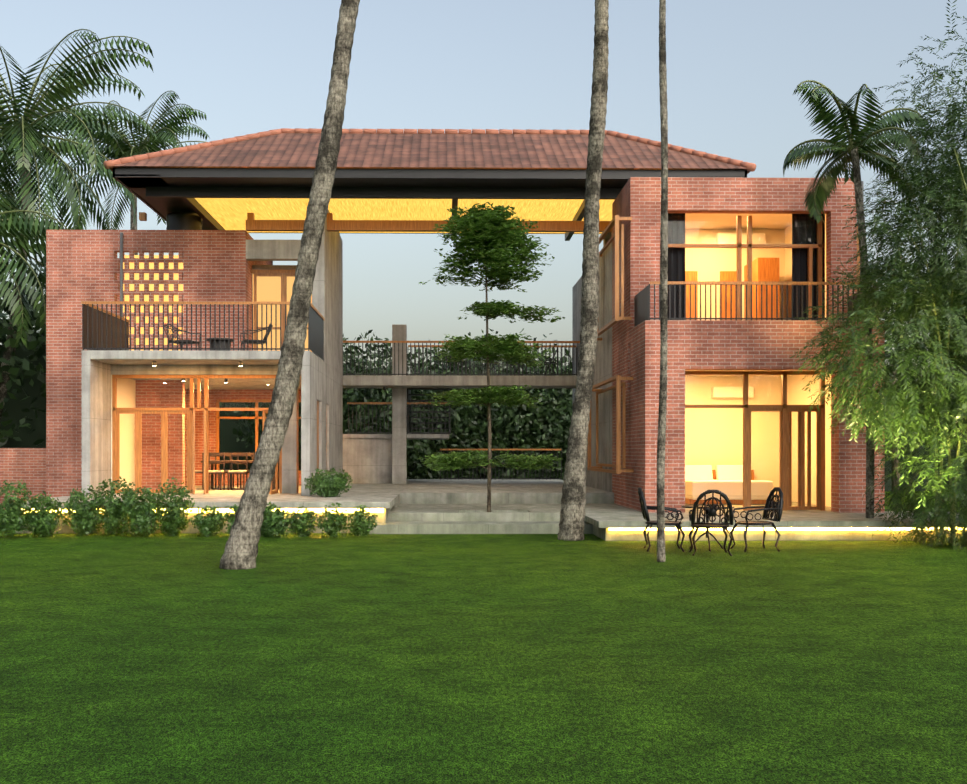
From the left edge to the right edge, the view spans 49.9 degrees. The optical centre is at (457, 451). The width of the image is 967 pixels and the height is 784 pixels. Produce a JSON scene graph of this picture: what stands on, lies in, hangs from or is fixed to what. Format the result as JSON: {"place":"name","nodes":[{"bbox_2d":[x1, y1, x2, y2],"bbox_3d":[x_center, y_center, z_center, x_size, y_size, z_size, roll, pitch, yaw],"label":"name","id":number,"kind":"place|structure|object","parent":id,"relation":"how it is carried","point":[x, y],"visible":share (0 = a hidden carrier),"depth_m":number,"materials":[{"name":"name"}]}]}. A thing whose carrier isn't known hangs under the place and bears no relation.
{"place":"outdoors","nodes":[
{"label":"outdoors","id":0,"kind":"place"},
{"bbox_2d":[111,375,135,489],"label":"interior walls","id":1,"kind":"structure","parent":0,"point":[128,386],"depth_m":26.13,"materials":[{"name":"beige paint"}]},
{"bbox_2d":[123,255,182,349],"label":"lattice openings","id":2,"kind":"object","parent":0,"point":[156,277],"depth_m":27.50,"materials":[{"name":"yellow glass"}]},
{"bbox_2d":[46,211,342,497],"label":"wing","id":3,"kind":"structure","parent":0,"point":[217,265],"depth_m":26.88,"materials":[{"name":"red brick"}]},
{"bbox_2d":[114,251,182,347],"bbox_3d":[-8.010,-3.744,26.979,1.780,2.910,0.110,0,0,-1],"label":"lattice screen","id":4,"kind":"object","parent":3,"relation":"attached to","point":[151,272],"visible":0.54,"depth_m":26.93,"materials":[{"name":"brick"}]},
{"bbox_2d":[164,324,199,350],"bbox_3d":[-6.739,-2.710,25.341,0.703,0.845,0.645,0,0,19],"label":"balcony chair","id":5,"kind":"object","parent":3,"relation":"on","point":[184,342],"visible":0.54,"depth_m":25.38,"materials":[{"name":"black metal"}]},
{"bbox_2d":[166,212,201,229],"bbox_3d":[-7.354,-6.044,27.914,0.940,0.610,0.940,0,0,-1],"label":"water tank","id":6,"kind":"object","parent":3,"relation":"on","point":[183,221],"visible":0.71,"depth_m":27.52,"materials":[{"name":"black plastic"}]},
{"bbox_2d":[206,338,232,350],"bbox_3d":[-5.821,-2.519,25.436,0.660,0.460,0.660,0,0,-1],"label":"balcony table","id":7,"kind":"object","parent":3,"relation":"on","point":[221,342],"visible":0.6,"depth_m":25.21,"materials":[{"name":"black metal"}]},
{"bbox_2d":[240,323,272,350],"bbox_3d":[-4.908,-2.710,25.270,0.703,0.845,0.645,0,0,-21],"label":"balcony chair","id":8,"kind":"object","parent":3,"relation":"on","point":[264,338],"visible":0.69,"depth_m":25.15,"materials":[{"name":"black metal"}]},
{"bbox_2d":[253,274,311,351],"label":"interior wall","id":9,"kind":"structure","parent":3,"relation":"in","point":[268,289],"depth_m":27.83,"materials":[{"name":"beige paint"}]},
{"bbox_2d":[120,181,863,316],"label":"downpipes","id":10,"kind":"object","parent":3,"relation":"attached to","point":[121,265],"visible":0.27,"depth_m":26.78,"materials":[{"name":"grey"}]},
{"bbox_2d":[152,361,385,389],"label":"downlights","id":11,"kind":"object","parent":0,"point":[225,379],"visible":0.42,"depth_m":24.13,"materials":[{"name":"white metal"}]},
{"bbox_2d":[139,212,611,231],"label":"roof beam","id":12,"kind":"structure","parent":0,"point":[252,224],"depth_m":27.00,"materials":[{"name":"brown wood"}]},
{"bbox_2d":[113,167,746,240],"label":"roof fascia","id":13,"kind":"structure","parent":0,"point":[162,192],"depth_m":24.88,"materials":[{"name":"black metal"}]},
{"bbox_2d":[195,198,613,232],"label":"ceiling","id":14,"kind":"structure","parent":13,"relation":"attached to","point":[228,213],"depth_m":27.47,"materials":[{"name":"yellow paint"}]},
{"bbox_2d":[110,133,753,173],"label":"roof tiles","id":15,"kind":"object","parent":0,"point":[456,151],"visible":0.28,"depth_m":25.48,"materials":[{"name":"red tile"}]},
{"bbox_2d":[104,128,755,171],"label":"roof ridge caps","id":16,"kind":"object","parent":15,"relation":"on","point":[108,164],"visible":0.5,"depth_m":26.83,"materials":[{"name":"red tile"}]},
{"bbox_2d":[82,284,877,359],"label":"balcony railings","id":17,"kind":"object","parent":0,"point":[101,330],"visible":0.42,"depth_m":23.55,"materials":[{"name":"black metal"}]},
{"bbox_2d":[81,281,857,449],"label":"timber handrails","id":18,"kind":"object","parent":17,"relation":"on","point":[90,303],"visible":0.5,"depth_m":23.55,"materials":[{"name":"brown wood"}]},
{"bbox_2d":[0,491,966,783],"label":"lawn","id":19,"kind":"structure","parent":0,"point":[390,659],"depth_m":8.17,"materials":[{"name":"green plant"}]},
{"bbox_2d":[0,448,45,508],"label":"boundary wall","id":20,"kind":"structure","parent":19,"relation":"on","point":[27,466],"depth_m":29.64,"materials":[{"name":"brick"}]},
{"bbox_2d":[0,466,377,538],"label":"hedge bushes","id":21,"kind":"object","parent":19,"relation":"on","point":[85,521],"visible":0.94,"depth_m":20.08,"materials":[{"name":"green plant"}]},
{"bbox_2d":[219,0,359,569],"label":"tree trunk","id":22,"kind":"object","parent":19,"relation":"on","point":[241,549],"visible":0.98,"depth_m":14.66,"materials":[{"name":"grey plant"}]},
{"bbox_2d":[0,29,924,517],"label":"palm trees","id":23,"kind":"object","parent":19,"relation":"on","point":[158,139],"depth_m":31.53,"materials":[{"name":"green plant"}]},
{"bbox_2d":[0,243,966,480],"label":"trees","id":24,"kind":"object","parent":19,"relation":"on","point":[514,424],"visible":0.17,"depth_m":39.47,"materials":[{"name":"green plant"}]},
{"bbox_2d":[0,345,966,490],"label":"thicket","id":25,"kind":"object","parent":19,"relation":"on","point":[229,443],"depth_m":42.68,"materials":[{"name":"green plant"}]},
{"bbox_2d":[15,479,966,540],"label":"terraces","id":26,"kind":"object","parent":19,"relation":"on","point":[456,506],"visible":0.65,"depth_m":21.38,"materials":[{"name":"concrete"}]},
{"bbox_2d":[195,453,203,488],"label":"dining chair","id":27,"kind":"object","parent":26,"relation":"on","point":[202,469],"visible":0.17,"depth_m":27.70,"materials":[{"name":"brown wood"}]},
{"bbox_2d":[209,453,224,489],"bbox_3d":[-6.395,0.521,27.308,0.460,0.980,0.460,0,0,-1],"label":"dining chair","id":28,"kind":"object","parent":26,"relation":"on","point":[217,454],"visible":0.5,"depth_m":27.49,"materials":[{"name":"brown wood"}]},
{"bbox_2d":[209,470,223,472],"bbox_3d":[-6.395,0.526,27.308,0.420,0.050,0.420,0,0,-1],"label":"seat cushion","id":29,"kind":"object","parent":28,"relation":"on","point":[215,471],"visible":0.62,"depth_m":27.11,"materials":[{"name":"beige fabric"}]},
{"bbox_2d":[136,380,300,489],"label":"brick wall","id":30,"kind":"structure","parent":26,"relation":"on","point":[176,430],"depth_m":26.91,"materials":[{"name":"red brick"}]},
{"bbox_2d":[215,453,233,488],"bbox_3d":[-6.413,0.521,28.547,0.460,0.980,0.460,0,0,-1],"label":"dining chair","id":31,"kind":"object","parent":26,"relation":"on","point":[227,454],"visible":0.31,"depth_m":28.33,"materials":[{"name":"brown wood"}]},
{"bbox_2d":[227,453,247,489],"bbox_3d":[-5.795,0.521,27.316,0.460,0.980,0.460,0,0,-1],"label":"dining chair","id":32,"kind":"object","parent":26,"relation":"on","point":[239,454],"visible":0.6,"depth_m":27.50,"materials":[{"name":"brown wood"}]},
{"bbox_2d":[228,470,246,472],"bbox_3d":[-5.795,0.526,27.316,0.420,0.050,0.420,0,0,-1],"label":"seat cushion","id":33,"kind":"object","parent":32,"relation":"on","point":[237,471],"visible":0.94,"depth_m":27.12,"materials":[{"name":"beige fabric"}]},
{"bbox_2d":[201,460,278,489],"bbox_3d":[-5.804,0.626,27.936,2.000,0.770,1.000,0,0,-1],"label":"dining table","id":34,"kind":"object","parent":26,"relation":"on","point":[232,461],"visible":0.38,"depth_m":27.51,"materials":[{"name":"brown wood"}]},
{"bbox_2d":[237,453,252,488],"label":"dining chair","id":35,"kind":"object","parent":26,"relation":"on","point":[250,454],"visible":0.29,"depth_m":28.34,"materials":[{"name":"brown wood"}]},
{"bbox_2d":[282,385,298,493],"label":"interior column","id":36,"kind":"structure","parent":26,"relation":"on","point":[290,465],"depth_m":24.96,"materials":[{"name":"concrete"}]},
{"bbox_2d":[343,324,576,483],"bbox_3d":[-0.038,-1.469,33.821,7.540,4.960,5.000,0,0,-1],"label":"frame","id":37,"kind":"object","parent":26,"relation":"on","point":[374,458],"visible":0.77,"depth_m":32.29,"materials":[{"name":"grey concrete"}]},
{"bbox_2d":[485,349,557,375],"bbox_3d":[1.937,-2.713,32.099,2.259,0.861,0.660,0,0,-1],"label":"patio furniture","id":38,"kind":"object","parent":37,"relation":"on","point":[548,367],"visible":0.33,"depth_m":31.91,"materials":[{"name":"black metal"}]},
{"bbox_2d":[343,343,577,479],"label":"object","id":39,"kind":"structure","parent":26,"relation":"on","point":[409,412],"depth_m":32.70,"materials":[{"name":"black metal"}]},
{"bbox_2d":[112,216,824,510],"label":"timber frames","id":40,"kind":"structure","parent":26,"relation":"on","point":[784,410],"depth_m":23.84,"materials":[{"name":"brown wood"}]},
{"bbox_2d":[116,216,819,505],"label":"glass panes","id":41,"kind":"object","parent":40,"relation":"on","point":[685,385],"visible":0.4,"depth_m":23.85,"materials":[{"name":"clear glass"}]},
{"bbox_2d":[418,202,564,511],"bbox_3d":[0.720,-1.901,22.092,3.148,6.655,3.075,0,0,-1],"label":"tiered tree","id":42,"kind":"object","parent":26,"relation":"on","point":[493,239],"depth_m":21.86,"materials":[{"name":"green plant"}]},
{"bbox_2d":[32,509,966,529],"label":"led strips","id":43,"kind":"object","parent":26,"relation":"on","point":[341,510],"visible":0.35,"depth_m":19.15,"materials":[{"name":"yellow"}]},
{"bbox_2d":[587,215,859,473],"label":"box windows","id":44,"kind":"structure","parent":26,"relation":"on","point":[616,219],"depth_m":23.27,"materials":[{"name":"brown wood"}]},
{"bbox_2d":[597,239,621,462],"bbox_3d":[3.686,-2.379,25.274,0.001,5.440,4.000,0,0,-1],"label":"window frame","id":45,"kind":"object","parent":44,"relation":"in","point":[597,330],"visible":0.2,"depth_m":25.43,"materials":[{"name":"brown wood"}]},
{"bbox_2d":[685,470,765,503],"bbox_3d":[6.541,0.876,25.965,2.330,0.800,2.200,0,0,-1],"label":"bed frame","id":46,"kind":"object","parent":26,"relation":"on","point":[689,501],"visible":0.11,"depth_m":24.87,"materials":[{"name":"brown wood"}]},
{"bbox_2d":[685,213,830,506],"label":"interior walls","id":47,"kind":"structure","parent":26,"relation":"on","point":[713,437],"depth_m":27.12,"materials":[{"name":"beige paint"}]},
{"bbox_2d":[711,233,764,397],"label":"air conditioners","id":48,"kind":"object","parent":47,"relation":"attached to","point":[758,239],"depth_m":27.14,"materials":[{"name":"white plastic"}]},
{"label":"upper floor","id":49,"kind":"structure","parent":47,"relation":"in","visible":0},
{"bbox_2d":[685,258,778,319],"bbox_3d":[6.914,-3.674,26.821,2.400,2.450,1.200,0,0,-1],"label":"wardrobe","id":50,"kind":"object","parent":49,"relation":"on","point":[765,269],"visible":0.27,"depth_m":26.60,"materials":[{"name":"orange wood"}]},
{"bbox_2d":[667,213,824,319],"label":"curtains","id":51,"kind":"object","parent":49,"relation":"on","point":[676,264],"visible":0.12,"depth_m":23.98,"materials":[{"name":"black fabric"}]},
{"bbox_2d":[558,0,608,540],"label":"palm trunk","id":52,"kind":"object","parent":19,"relation":"on","point":[572,517],"visible":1,"depth_m":19.32,"materials":[{"name":"grey plant"}]},
{"bbox_2d":[638,487,684,551],"bbox_3d":[3.393,1.131,17.424,0.746,1.063,0.661,0,0,5],"label":"garden chair","id":53,"kind":"object","parent":19,"relation":"on","point":[645,508],"visible":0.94,"depth_m":17.20,"materials":[{"name":"black metal"}]},
{"bbox_2d":[657,0,667,561],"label":"tree trunk","id":54,"kind":"object","parent":19,"relation":"on","point":[661,442],"visible":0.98,"depth_m":15.53,"materials":[{"name":"grey plant"}]},
{"bbox_2d":[681,505,733,550],"bbox_3d":[4.199,1.289,17.480,0.868,0.741,0.868,0,0,-1],"label":"garden table","id":55,"kind":"object","parent":19,"relation":"on","point":[707,532],"visible":0.67,"depth_m":17.47,"materials":[{"name":"black metal"}]},
{"bbox_2d":[688,490,733,555],"bbox_3d":[4.053,1.131,16.671,0.661,1.063,0.746,0,0,7],"label":"garden chair","id":56,"kind":"object","parent":19,"relation":"on","point":[712,509],"visible":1,"depth_m":16.41,"materials":[{"name":"black metal"}]},
{"bbox_2d":[730,487,783,551],"bbox_3d":[5.028,1.131,17.398,0.746,1.063,0.661,0,0,-7],"label":"garden chair","id":57,"kind":"object","parent":19,"relation":"on","point":[777,506],"visible":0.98,"depth_m":17.36,"materials":[{"name":"black metal"}]},
{"bbox_2d":[790,0,966,549],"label":"bamboo foliage","id":58,"kind":"object","parent":19,"relation":"on","point":[923,321],"visible":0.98,"depth_m":18.05,"materials":[{"name":"green plant"}]},
{"bbox_2d":[891,359,899,491],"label":"tree trunks","id":59,"kind":"object","parent":19,"relation":"on","point":[894,483],"depth_m":41.61,"materials":[{"name":"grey plant"}]},
{"bbox_2d":[910,149,966,545],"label":"bamboo culms","id":60,"kind":"object","parent":19,"relation":"on","point":[953,505],"visible":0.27,"depth_m":18.27,"materials":[{"name":"green"}]},
{"bbox_2d":[0,0,966,378],"label":"sky","id":61,"kind":"structure","parent":0,"point":[735,68],"materials":[{"name":"blue"}]},
{"bbox_2d":[572,177,884,512],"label":"wing","id":62,"kind":"structure","parent":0,"point":[743,345],"depth_m":23.28,"materials":[{"name":"red brick"}]},
{"bbox_2d":[685,465,772,499],"bbox_3d":[6.543,0.752,25.855,1.950,0.807,2.120,0,0,-1],"label":"sofa","id":63,"kind":"object","parent":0,"point":[728,481],"visible":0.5,"depth_m":24.82,"materials":[{"name":"white fabric"}]}
]}

